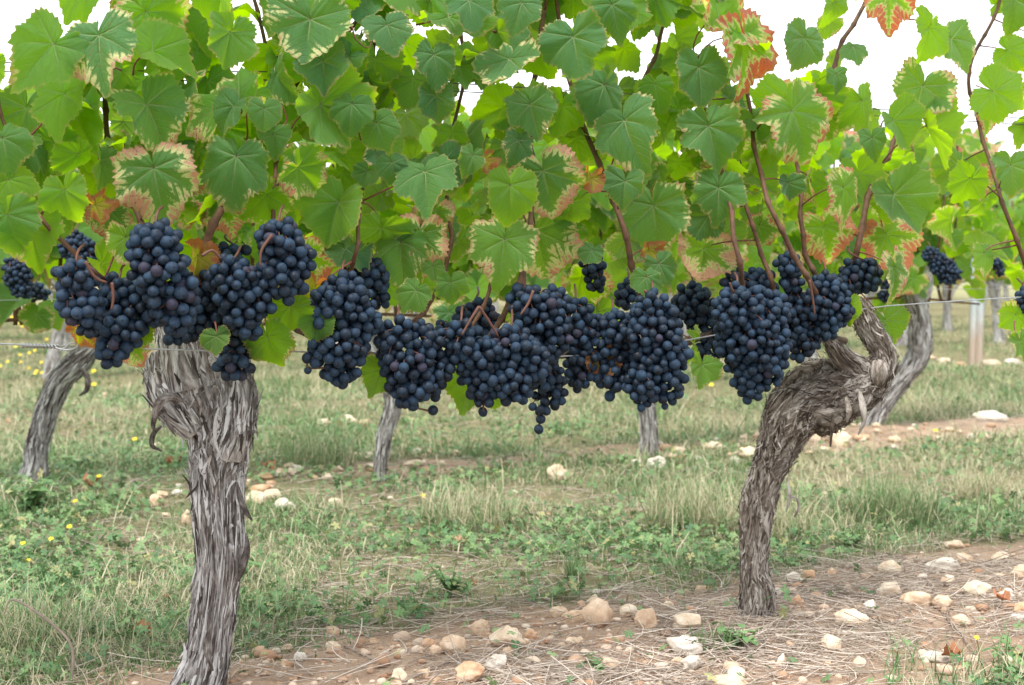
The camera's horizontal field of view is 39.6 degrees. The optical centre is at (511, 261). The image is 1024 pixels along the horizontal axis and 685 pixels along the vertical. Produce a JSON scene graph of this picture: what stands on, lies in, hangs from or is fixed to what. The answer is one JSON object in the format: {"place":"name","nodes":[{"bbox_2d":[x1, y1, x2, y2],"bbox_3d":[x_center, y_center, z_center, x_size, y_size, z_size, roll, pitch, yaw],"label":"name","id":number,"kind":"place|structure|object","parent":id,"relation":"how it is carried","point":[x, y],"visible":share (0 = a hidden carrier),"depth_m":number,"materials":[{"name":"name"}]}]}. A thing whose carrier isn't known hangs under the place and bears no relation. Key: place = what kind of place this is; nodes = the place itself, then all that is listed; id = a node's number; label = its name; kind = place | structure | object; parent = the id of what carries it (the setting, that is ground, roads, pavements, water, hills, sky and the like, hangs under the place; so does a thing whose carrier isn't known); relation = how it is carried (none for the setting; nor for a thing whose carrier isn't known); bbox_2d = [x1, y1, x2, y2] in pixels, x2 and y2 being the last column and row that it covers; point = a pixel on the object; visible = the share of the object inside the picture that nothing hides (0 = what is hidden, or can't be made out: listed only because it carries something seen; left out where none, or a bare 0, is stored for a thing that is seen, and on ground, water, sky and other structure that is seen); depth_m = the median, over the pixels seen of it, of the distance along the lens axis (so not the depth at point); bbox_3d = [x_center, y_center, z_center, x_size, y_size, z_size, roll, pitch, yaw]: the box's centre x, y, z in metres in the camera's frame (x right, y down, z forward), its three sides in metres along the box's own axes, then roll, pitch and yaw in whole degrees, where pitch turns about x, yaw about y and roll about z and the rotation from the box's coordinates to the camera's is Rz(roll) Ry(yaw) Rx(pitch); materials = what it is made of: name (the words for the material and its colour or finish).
{"place":"outdoors","nodes":[
{"label":"outdoors","id":0,"kind":"place"},
{"bbox_2d":[0,280,1023,684],"bbox_3d":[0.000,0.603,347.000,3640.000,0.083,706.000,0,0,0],"label":"ground","id":1,"kind":"structure","parent":0,"point":[384,642],"depth_m":3.28,"materials":[{"name":"soil"}]},
{"bbox_2d":[5,478,60,514],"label":"weed plant","id":2,"kind":"object","parent":1,"relation":"on","point":[36,493],"visible":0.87,"depth_m":3.41,"materials":[{"name":"green plant"}]},
{"bbox_2d":[4,599,74,684],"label":"dead stalk","id":3,"kind":"object","parent":1,"relation":"on","point":[56,628],"visible":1,"depth_m":2.03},
{"bbox_2d":[29,264,69,378],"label":"grape vine","id":4,"kind":"object","parent":1,"relation":"on","point":[53,357],"visible":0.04,"depth_m":7.29,"materials":[{"name":"plant"}]},
{"bbox_2d":[33,277,70,353],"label":"grape vine","id":5,"kind":"object","parent":1,"relation":"on","point":[53,282],"visible":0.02,"depth_m":9.10,"materials":[{"name":"plant"}]},
{"bbox_2d":[0,564,132,657],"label":"grass tuft","id":6,"kind":"object","parent":1,"relation":"on","point":[4,621],"visible":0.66,"depth_m":2.26,"materials":[{"name":"plant"}]},
{"bbox_2d":[0,84,217,487],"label":"grape vine","id":7,"kind":"object","parent":1,"relation":"on","point":[68,370],"visible":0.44,"depth_m":3.78,"materials":[{"name":"grey plant"}]},
{"bbox_2d":[0,257,33,298],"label":"grape bunch","id":8,"kind":"object","parent":7,"relation":"hanging from","point":[17,276],"visible":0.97,"depth_m":3.44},
{"bbox_2d":[28,275,50,302],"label":"grape bunch","id":9,"kind":"object","parent":7,"relation":"attached to","point":[40,291],"visible":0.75,"depth_m":3.64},
{"bbox_2d":[57,223,96,265],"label":"grape bunch","id":10,"kind":"object","parent":7,"relation":"attached to","point":[76,239],"visible":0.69,"depth_m":3.50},
{"bbox_2d":[148,494,164,507],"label":"stone","id":11,"kind":"object","parent":1,"relation":"on","point":[153,498],"visible":0.67,"depth_m":3.52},
{"bbox_2d":[181,510,191,526],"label":"stone","id":12,"kind":"object","parent":1,"relation":"on","point":[184,520],"visible":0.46,"depth_m":3.31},
{"bbox_2d":[0,0,498,684],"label":"grape vine","id":13,"kind":"object","parent":1,"relation":"on","point":[360,104],"visible":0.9,"depth_m":1.92,"materials":[{"name":"green plant"}]},
{"bbox_2d":[50,243,105,338],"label":"grape bunch","id":14,"kind":"object","parent":13,"relation":"attached to","point":[82,307],"visible":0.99,"depth_m":1.69,"materials":[{"name":"food"}]},
{"bbox_2d":[94,264,158,369],"bbox_3d":[-0.478,0.066,1.766,0.086,0.134,0.078,0,0,0],"label":"grape bunch","id":15,"kind":"object","parent":13,"relation":"attached to","point":[123,332],"visible":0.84,"depth_m":1.74,"materials":[{"name":"food"}]},
{"bbox_2d":[123,205,200,336],"bbox_3d":[-0.426,0.012,1.730,0.092,0.162,0.072,0,0,0],"label":"grape bunch","id":16,"kind":"object","parent":13,"relation":"attached to","point":[154,258],"visible":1,"depth_m":1.71,"materials":[{"name":"food"}]},
{"bbox_2d":[172,269,223,345],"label":"grape bunch","id":17,"kind":"object","parent":13,"relation":"hanging from","point":[208,314],"visible":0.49,"depth_m":1.84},
{"bbox_2d":[211,331,255,381],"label":"grape bunch","id":18,"kind":"object","parent":13,"relation":"attached to","point":[232,362],"visible":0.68,"depth_m":1.85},
{"bbox_2d":[216,234,251,261],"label":"grape bunch","id":19,"kind":"object","parent":13,"relation":"attached to","point":[231,248],"visible":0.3,"depth_m":1.95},
{"bbox_2d":[203,245,276,340],"bbox_3d":[-0.346,0.041,1.821,0.092,0.124,0.071,0,0,0],"label":"grape bunch","id":20,"kind":"object","parent":13,"relation":"hanging from","point":[245,309],"visible":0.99,"depth_m":1.80,"materials":[{"name":"food"}]},
{"bbox_2d":[253,205,316,305],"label":"grape bunch","id":21,"kind":"object","parent":13,"relation":"attached to","point":[289,266],"visible":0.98,"depth_m":1.81,"materials":[{"name":"food"}]},
{"bbox_2d":[302,259,383,389],"bbox_3d":[-0.224,0.085,1.898,0.106,0.174,0.079,0,0,0],"label":"grape bunch","id":22,"kind":"object","parent":13,"relation":"attached to","point":[343,296],"visible":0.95,"depth_m":1.88,"materials":[{"name":"food"}]},
{"bbox_2d":[344,243,390,309],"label":"grape bunch","id":23,"kind":"object","parent":13,"relation":"hanging from","point":[375,282],"visible":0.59,"depth_m":2.01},
{"bbox_2d":[373,306,455,414],"bbox_3d":[-0.133,0.136,1.936,0.115,0.151,0.070,0,0,-15],"label":"grape bunch","id":24,"kind":"object","parent":13,"relation":"attached to","point":[419,370],"visible":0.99,"depth_m":1.92,"materials":[{"name":"food"}]},
{"bbox_2d":[437,305,504,416],"bbox_3d":[-0.056,0.139,1.959,0.096,0.155,0.069,0,0,0],"label":"grape bunch","id":25,"kind":"object","parent":13,"relation":"attached to","point":[478,372],"visible":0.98,"depth_m":1.95,"materials":[{"name":"food"}]},
{"bbox_2d":[0,296,1021,356],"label":"fruiting wire","id":26,"kind":"object","parent":13,"relation":"attached to","point":[40,346],"visible":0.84,"depth_m":1.82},
{"bbox_2d":[5,62,1023,118],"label":"trellis wire","id":27,"kind":"object","parent":13,"relation":"attached to","point":[567,90],"visible":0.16,"depth_m":2.25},
{"bbox_2d":[245,491,267,505],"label":"stone","id":28,"kind":"object","parent":1,"relation":"on","point":[255,494],"visible":0.49,"depth_m":3.60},
{"bbox_2d":[264,489,280,501],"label":"stone","id":29,"kind":"object","parent":1,"relation":"on","point":[270,492],"visible":0.48,"depth_m":3.65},
{"bbox_2d":[268,422,368,468],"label":"grass tuft","id":30,"kind":"object","parent":1,"relation":"on","point":[319,454],"visible":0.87,"depth_m":4.11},
{"bbox_2d":[173,107,566,481],"bbox_3d":[-0.390,0.074,3.937,1.154,1.131,0.448,0,0,-33],"label":"grape vine","id":31,"kind":"object","parent":1,"relation":"on","point":[440,308],"visible":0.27,"depth_m":3.93,"materials":[{"name":"green plant"}]},
{"bbox_2d":[392,668,406,682],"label":"stone","id":32,"kind":"object","parent":1,"relation":"on","point":[400,672],"visible":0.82,"depth_m":2.01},
{"bbox_2d":[417,561,467,596],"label":"weed plant","id":33,"kind":"object","parent":1,"relation":"on","point":[451,582],"visible":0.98,"depth_m":2.64,"materials":[{"name":"green plant"}]},
{"bbox_2d":[440,634,466,654],"bbox_3d":[-0.090,0.589,2.173,0.042,0.038,0.042,6,0,15],"label":"stone","id":34,"kind":"object","parent":1,"relation":"on","point":[459,642],"visible":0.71,"depth_m":2.16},
{"bbox_2d":[393,464,531,535],"bbox_3d":[-0.110,0.556,3.363,0.355,0.145,0.388,0,0,32],"label":"grass tuft","id":35,"kind":"object","parent":1,"relation":"on","point":[470,512],"visible":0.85,"depth_m":3.33,"materials":[{"name":"plant"}]},
{"bbox_2d":[455,661,484,683],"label":"stone","id":36,"kind":"object","parent":1,"relation":"on","point":[466,670],"visible":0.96,"depth_m":2.02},
{"bbox_2d":[470,619,489,635],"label":"stone","id":37,"kind":"object","parent":1,"relation":"on","point":[480,625],"visible":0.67,"depth_m":2.36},
{"bbox_2d":[485,654,506,669],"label":"stone","id":38,"kind":"object","parent":1,"relation":"on","point":[497,660],"visible":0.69,"depth_m":2.08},
{"bbox_2d":[489,625,525,648],"bbox_3d":[-0.007,0.586,2.208,0.058,0.035,0.045,3,4,-2],"label":"stone","id":39,"kind":"object","parent":1,"relation":"on","point":[502,635],"visible":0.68,"depth_m":2.19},
{"bbox_2d":[0,333,1023,684],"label":"ground cover","id":40,"kind":"object","parent":1,"relation":"on","point":[408,605],"visible":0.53,"depth_m":3.15,"materials":[{"name":"green plant"}]},
{"bbox_2d":[0,389,1023,684],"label":"straw litter","id":41,"kind":"object","parent":1,"relation":"on","point":[992,567],"visible":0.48,"depth_m":2.45,"materials":[{"name":"plant"}]},
{"bbox_2d":[5,376,1022,684],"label":"pebbles","id":42,"kind":"object","parent":1,"relation":"on","point":[405,636],"visible":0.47,"depth_m":2.21,"materials":[{"name":"stone"}]},
{"bbox_2d":[547,464,567,481],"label":"stone","id":43,"kind":"object","parent":1,"relation":"on","point":[559,472],"visible":0.63,"depth_m":3.99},
{"bbox_2d":[549,606,567,617],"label":"stone","id":44,"kind":"object","parent":1,"relation":"on","point":[554,613],"visible":0.69,"depth_m":2.47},
{"bbox_2d":[561,610,584,623],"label":"stone","id":45,"kind":"object","parent":1,"relation":"on","point":[572,613],"visible":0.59,"depth_m":2.38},
{"bbox_2d":[554,543,598,581],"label":"grass tuft","id":46,"kind":"object","parent":1,"relation":"on","point":[572,568],"visible":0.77,"depth_m":2.78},
{"bbox_2d":[581,598,612,626],"bbox_3d":[0.141,0.583,2.349,0.052,0.056,0.045,0,0,26],"label":"stone","id":47,"kind":"object","parent":1,"relation":"on","point":[598,610],"visible":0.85,"depth_m":2.33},
{"bbox_2d":[620,604,636,616],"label":"stone","id":48,"kind":"object","parent":1,"relation":"on","point":[628,611],"visible":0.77,"depth_m":2.41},
{"bbox_2d":[634,608,657,628],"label":"stone","id":49,"kind":"object","parent":1,"relation":"on","point":[645,617],"visible":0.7,"depth_m":2.30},
{"bbox_2d":[484,122,830,455],"bbox_3d":[0.399,0.071,4.424,1.122,1.152,0.496,0,0,-21],"label":"grape vine","id":50,"kind":"object","parent":1,"relation":"on","point":[600,226],"visible":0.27,"depth_m":4.39,"materials":[{"name":"green plant"}]},
{"bbox_2d":[369,0,968,617],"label":"grape vine","id":51,"kind":"object","parent":1,"relation":"on","point":[715,216],"visible":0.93,"depth_m":2.29,"materials":[{"name":"green plant"}]},
{"bbox_2d":[434,286,500,337],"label":"grape bunch","id":52,"kind":"object","parent":51,"relation":"hanging from","point":[492,314],"visible":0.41,"depth_m":2.15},
{"bbox_2d":[490,309,551,406],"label":"grape bunch","id":53,"kind":"object","parent":51,"relation":"hanging from","point":[518,349],"visible":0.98,"depth_m":1.95,"materials":[{"name":"food"}]},
{"bbox_2d":[505,271,573,365],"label":"grape bunch","id":54,"kind":"object","parent":51,"relation":"hanging from","point":[545,321],"visible":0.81,"depth_m":2.02,"materials":[{"name":"food"}]},
{"bbox_2d":[528,357,568,434],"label":"grape bunch","id":55,"kind":"object","parent":51,"relation":"hanging from","point":[553,388],"visible":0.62,"depth_m":2.08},
{"bbox_2d":[562,284,603,393],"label":"grape bunch","id":56,"kind":"object","parent":51,"relation":"hanging from","point":[584,333],"visible":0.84,"depth_m":2.11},
{"bbox_2d":[578,256,606,292],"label":"grape bunch","id":57,"kind":"object","parent":51,"relation":"hanging from","point":[591,272],"visible":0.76,"depth_m":2.28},
{"bbox_2d":[593,296,632,401],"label":"grape bunch","id":58,"kind":"object","parent":51,"relation":"hanging from","point":[610,325],"visible":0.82,"depth_m":2.11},
{"bbox_2d":[614,268,636,310],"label":"grape bunch","id":59,"kind":"object","parent":51,"relation":"attached to","point":[626,292],"visible":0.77,"depth_m":2.22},
{"bbox_2d":[620,281,693,411],"bbox_3d":[0.212,0.123,2.089,0.107,0.195,0.085,0,0,0],"label":"grape bunch","id":60,"kind":"object","parent":51,"relation":"hanging from","point":[661,352],"visible":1,"depth_m":2.07,"materials":[{"name":"food"}]},
{"bbox_2d":[670,272,715,332],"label":"grape bunch","id":61,"kind":"object","parent":51,"relation":"hanging from","point":[692,302],"visible":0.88,"depth_m":2.37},
{"bbox_2d":[696,331,720,360],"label":"grape bunch","id":62,"kind":"object","parent":51,"relation":"hanging from","point":[705,346],"visible":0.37,"depth_m":2.36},
{"bbox_2d":[719,259,778,294],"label":"grape bunch","id":63,"kind":"object","parent":51,"relation":"attached to","point":[753,276],"visible":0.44,"depth_m":2.30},
{"bbox_2d":[711,271,792,404],"bbox_3d":[0.364,0.118,2.170,0.129,0.204,0.098,0,0,0],"label":"grape bunch","id":64,"kind":"object","parent":51,"relation":"hanging from","point":[752,344],"visible":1,"depth_m":2.15,"materials":[{"name":"food"}]},
{"bbox_2d":[772,241,805,292],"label":"grape bunch","id":65,"kind":"object","parent":51,"relation":"attached to","point":[790,279],"visible":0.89,"depth_m":2.29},
{"bbox_2d":[785,287,822,363],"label":"grape bunch","id":66,"kind":"object","parent":51,"relation":"hanging from","point":[805,339],"visible":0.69,"depth_m":2.30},
{"bbox_2d":[803,259,855,341],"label":"grape bunch","id":67,"kind":"object","parent":51,"relation":"attached to","point":[835,310],"visible":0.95,"depth_m":2.28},
{"bbox_2d":[837,246,883,294],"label":"grape bunch","id":68,"kind":"object","parent":51,"relation":"hanging from","point":[859,275],"visible":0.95,"depth_m":2.38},
{"bbox_2d":[328,166,1023,279],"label":"wood","id":69,"kind":"object","parent":1,"relation":"on","point":[1017,196],"depth_m":44.73,"materials":[{"name":"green plant"}]},
{"bbox_2d":[617,456,744,535],"bbox_3d":[0.433,0.539,3.330,0.423,0.170,0.388,0,0,0],"label":"grass tuft","id":70,"kind":"object","parent":1,"relation":"on","point":[699,507],"visible":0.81,"depth_m":3.31,"materials":[{"name":"plant"}]},
{"bbox_2d":[667,635,702,655],"bbox_3d":[0.265,0.591,2.179,0.032,0.032,0.055,0,0,-42],"label":"stone","id":71,"kind":"object","parent":1,"relation":"on","point":[677,644],"visible":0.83,"depth_m":2.17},
{"bbox_2d":[673,613,700,630],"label":"stone","id":72,"kind":"object","parent":1,"relation":"on","point":[682,620],"visible":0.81,"depth_m":2.29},
{"bbox_2d":[680,655,702,669],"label":"stone","id":73,"kind":"object","parent":1,"relation":"on","point":[690,662],"visible":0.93,"depth_m":2.10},
{"bbox_2d":[657,257,725,301],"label":"grape vine","id":74,"kind":"object","parent":1,"relation":"on","point":[681,268],"visible":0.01,"depth_m":6.71,"materials":[{"name":"green plant"}]},
{"bbox_2d":[689,617,733,653],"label":"grass tuft","id":75,"kind":"object","parent":1,"relation":"on","point":[713,635],"visible":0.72,"depth_m":2.20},
{"bbox_2d":[711,674,749,684],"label":"stone","id":76,"kind":"object","parent":1,"relation":"on","point":[727,679],"visible":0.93,"depth_m":2.04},
{"bbox_2d":[712,622,761,647],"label":"weed plant","id":77,"kind":"object","parent":1,"relation":"on","point":[745,639],"visible":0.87,"depth_m":2.19,"materials":[{"name":"green plant"}]},
{"bbox_2d":[735,446,754,459],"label":"stone","id":78,"kind":"object","parent":1,"relation":"on","point":[748,449],"visible":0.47,"depth_m":4.35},
{"bbox_2d":[712,475,854,542],"bbox_3d":[0.613,0.554,3.233,0.346,0.158,0.316,0,0,-44],"label":"grass tuft","id":79,"kind":"object","parent":1,"relation":"on","point":[785,515],"visible":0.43,"depth_m":3.19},
{"bbox_2d":[821,634,841,650],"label":"stone","id":80,"kind":"object","parent":1,"relation":"on","point":[829,640],"visible":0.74,"depth_m":2.21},
{"bbox_2d":[832,431,852,446],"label":"stone","id":81,"kind":"object","parent":1,"relation":"on","point":[841,437],"visible":0.66,"depth_m":4.59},
{"bbox_2d":[833,608,869,626],"bbox_3d":[0.564,0.593,2.360,0.059,0.030,0.054,3,-1,9],"label":"stone","id":82,"kind":"object","parent":1,"relation":"on","point":[855,613],"visible":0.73,"depth_m":2.35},
{"bbox_2d":[831,529,872,547],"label":"weed plant","id":83,"kind":"object","parent":1,"relation":"on","point":[845,539],"visible":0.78,"depth_m":3.08,"materials":[{"name":"green plant"}]},
{"bbox_2d":[876,582,901,596],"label":"stone","id":84,"kind":"object","parent":1,"relation":"on","point":[890,587],"visible":0.64,"depth_m":2.52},
{"bbox_2d":[878,560,901,573],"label":"stone","id":85,"kind":"object","parent":1,"relation":"on","point":[890,564],"visible":0.56,"depth_m":2.75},
{"bbox_2d":[824,459,968,526],"bbox_3d":[0.916,0.556,3.444,0.382,0.154,0.391,0,0,21],"label":"grass tuft","id":86,"kind":"object","parent":1,"relation":"on","point":[895,500],"visible":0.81,"depth_m":3.41,"materials":[{"name":"plant"}]},
{"bbox_2d":[772,123,1023,425],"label":"grape vine","id":87,"kind":"object","parent":1,"relation":"on","point":[922,279],"visible":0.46,"depth_m":5.08,"materials":[{"name":"green plant"}]},
{"bbox_2d":[876,279,889,302],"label":"grape bunch","id":88,"kind":"object","parent":87,"relation":"attached to","point":[882,294],"visible":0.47,"depth_m":4.99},
{"bbox_2d":[921,241,962,285],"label":"grape bunch","id":89,"kind":"object","parent":87,"relation":"attached to","point":[944,269],"visible":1,"depth_m":4.80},
{"bbox_2d":[993,257,1005,276],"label":"grape bunch","id":90,"kind":"object","parent":87,"relation":"attached to","point":[998,265],"visible":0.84,"depth_m":4.94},
{"bbox_2d":[899,591,931,606],"bbox_3d":[0.695,0.585,2.446,0.056,0.038,0.034,-1,5,9],"label":"stone","id":91,"kind":"object","parent":1,"relation":"on","point":[910,596],"visible":0.73,"depth_m":2.43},
{"bbox_2d":[895,209,971,345],"bbox_3d":[2.690,0.069,9.859,1.132,1.118,0.469,0,0,-27],"label":"grape vine","id":92,"kind":"object","parent":1,"relation":"on","point":[902,340],"visible":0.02,"depth_m":9.83,"materials":[{"name":"plant"}]},
{"bbox_2d":[919,651,948,662],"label":"stone","id":93,"kind":"object","parent":1,"relation":"on","point":[941,659],"visible":0.56,"depth_m":2.18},
{"bbox_2d":[854,619,1023,684],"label":"grass tuft","id":94,"kind":"object","parent":1,"relation":"on","point":[917,659],"visible":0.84,"depth_m":2.10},
{"bbox_2d":[931,595,951,610],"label":"stone","id":95,"kind":"object","parent":1,"relation":"on","point":[946,600],"visible":0.76,"depth_m":2.42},
{"bbox_2d":[924,557,960,573],"bbox_3d":[0.838,0.593,2.762,0.067,0.039,0.051,0,0,-42],"label":"stone","id":96,"kind":"object","parent":1,"relation":"on","point":[944,561],"visible":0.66,"depth_m":2.75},
{"bbox_2d":[941,641,961,655],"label":"fallen leaf","id":97,"kind":"object","parent":1,"relation":"on","point":[946,652],"visible":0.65,"depth_m":2.17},
{"bbox_2d":[944,540,964,548],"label":"stone","id":98,"kind":"object","parent":1,"relation":"on","point":[954,544],"visible":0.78,"depth_m":3.09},
{"bbox_2d":[948,614,971,625],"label":"stone","id":99,"kind":"object","parent":1,"relation":"on","point":[961,616],"visible":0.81,"depth_m":2.35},
{"bbox_2d":[941,208,993,331],"bbox_3d":[3.822,0.067,12.482,1.150,1.168,0.642,0,0,-39],"label":"grape vine","id":100,"kind":"object","parent":1,"relation":"on","point":[946,320],"visible":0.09,"depth_m":12.48,"materials":[{"name":"plant"}]},
{"bbox_2d":[927,0,1023,361],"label":"grape vine","id":101,"kind":"object","parent":1,"relation":"on","point":[999,99],"visible":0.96,"depth_m":2.52,"materials":[{"name":"green plant"}]},
{"bbox_2d":[1013,278,1023,313],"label":"grape bunch","id":102,"kind":"object","parent":101,"relation":"attached to","point":[1020,301],"visible":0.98,"depth_m":2.54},
{"bbox_2d":[968,229,984,367],"bbox_3d":[2.747,0.226,8.392,0.100,1.000,0.082,0,0,0],"label":"vineyard post","id":103,"kind":"object","parent":1,"relation":"on","point":[976,332],"visible":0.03,"depth_m":8.37,"materials":[{"name":"wood"}]},
{"bbox_2d":[962,580,991,596],"bbox_3d":[0.827,0.584,2.530,0.048,0.032,0.041,0,0,31],"label":"stone","id":104,"kind":"object","parent":1,"relation":"on","point":[981,587],"visible":0.73,"depth_m":2.52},
{"bbox_2d":[941,451,1021,503],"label":"grass tuft","id":105,"kind":"object","parent":1,"relation":"on","point":[971,490],"visible":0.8,"depth_m":3.76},
{"bbox_2d":[948,192,1023,342],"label":"grape vine","id":106,"kind":"object","parent":1,"relation":"on","point":[1016,211],"visible":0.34,"depth_m":10.18,"materials":[{"name":"plant"}]},
{"bbox_2d":[972,410,1008,421],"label":"stone","id":107,"kind":"object","parent":1,"relation":"on","point":[990,415],"visible":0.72,"depth_m":5.13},
{"bbox_2d":[982,635,1022,662],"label":"weed plant","id":108,"kind":"object","parent":1,"relation":"on","point":[1010,653],"visible":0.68,"depth_m":2.19,"materials":[{"name":"green plant"}]},
{"bbox_2d":[1011,564,1023,580],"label":"stone","id":109,"kind":"object","parent":1,"relation":"on","point":[1018,568],"visible":0.77,"depth_m":2.60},
{"bbox_2d":[0,309,1023,684],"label":"grass","id":110,"kind":"structure","parent":0,"point":[288,569],"depth_m":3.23,"materials":[{"name":"plant"}]},
{"bbox_2d":[0,0,1023,166],"label":"sky","id":111,"kind":"structure","parent":0,"point":[886,55],"materials":[{"name":"white"}]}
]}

